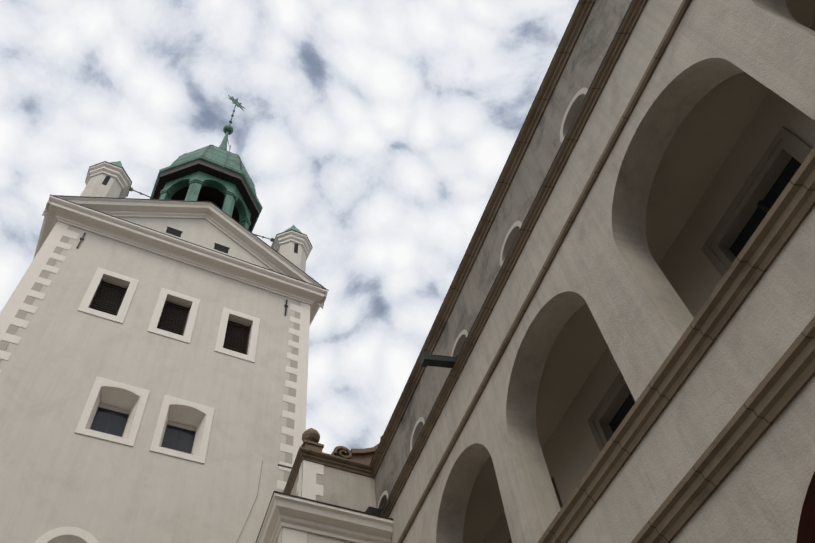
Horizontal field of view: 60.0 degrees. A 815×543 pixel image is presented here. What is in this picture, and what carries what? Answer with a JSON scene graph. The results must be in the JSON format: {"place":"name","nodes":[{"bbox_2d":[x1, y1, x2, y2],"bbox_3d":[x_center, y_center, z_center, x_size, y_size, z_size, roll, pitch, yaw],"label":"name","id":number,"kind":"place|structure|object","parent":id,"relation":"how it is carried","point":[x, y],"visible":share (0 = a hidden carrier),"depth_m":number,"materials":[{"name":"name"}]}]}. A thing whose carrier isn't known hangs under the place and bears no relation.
{"place":"outdoors","nodes":[
{"label":"outdoors","id":0,"kind":"place"},
{"bbox_2d":[0,194,328,542],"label":"tower","id":1,"kind":"structure","parent":0,"point":[154,353],"depth_m":22.43,"materials":[{"name":"paint"}]},
{"bbox_2d":[80,161,312,271],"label":"corner turrets","id":2,"kind":"object","parent":1,"relation":"on","point":[292,244],"visible":0.33,"depth_m":30.69,"materials":[{"name":"white paint"}]},
{"bbox_2d":[150,131,262,231],"bbox_3d":[-11.826,-4.527,41.998,6.020,18.750,6.020,20,-60,-19],"label":"tower lantern","id":3,"kind":"object","parent":1,"relation":"on","point":[201,175],"visible":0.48,"depth_m":39.33,"materials":[{"name":"green metal"}]},
{"bbox_2d":[223,95,243,134],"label":"weather vane","id":4,"kind":"object","parent":3,"relation":"on","point":[229,128],"visible":0.94,"depth_m":51.96,"materials":[{"name":"green metal"}]},
{"bbox_2d":[236,461,291,542],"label":"tower cable","id":5,"kind":"object","parent":1,"relation":"attached to","point":[258,489],"visible":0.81,"depth_m":21.29,"materials":[{"name":"grey metal"}]},
{"bbox_2d":[0,0,578,453],"label":"sky","id":6,"kind":"structure","parent":0,"point":[384,132],"materials":[{"name":"white"}]},
{"label":"ground","id":7,"kind":"structure","parent":0,"visible":0},
{"bbox_2d":[255,447,392,542],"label":"building section","id":8,"kind":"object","parent":7,"relation":"on","point":[325,498],"depth_m":17.76,"materials":[{"name":"paint"}]},
{"bbox_2d":[297,428,382,464],"bbox_3d":[-1.810,5.311,21.365,2.990,1.700,0.600,20,-60,-19],"label":"roof ornament","id":9,"kind":"object","parent":8,"relation":"on","point":[310,438],"visible":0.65,"depth_m":20.83,"materials":[{"name":"stone"}]},
{"bbox_2d":[365,506,381,514],"bbox_3d":[-0.874,6.699,19.074,0.600,0.595,0.470,20,-60,-19],"label":"floodlight","id":10,"kind":"object","parent":8,"relation":"on","point":[373,510],"visible":0.04,"depth_m":19.01,"materials":[{"name":"grey metal"}]},
{"bbox_2d":[370,0,814,542],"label":"arcaded wall","id":11,"kind":"structure","parent":7,"relation":"on","point":[714,145],"depth_m":11.39,"materials":[{"name":"beige paint"}]},
{"bbox_2d":[420,352,457,367],"bbox_3d":[0.745,2.016,15.893,0.900,0.376,0.260,13,-58,-15],"label":"rain spout","id":12,"kind":"object","parent":11,"relation":"attached to","point":[427,359],"visible":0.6,"depth_m":15.79,"materials":[{"name":"grey metal"}]},
{"bbox_2d":[370,0,814,542],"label":"cornice moldings","id":13,"kind":"structure","parent":11,"relation":"attached to","point":[780,386],"depth_m":9.48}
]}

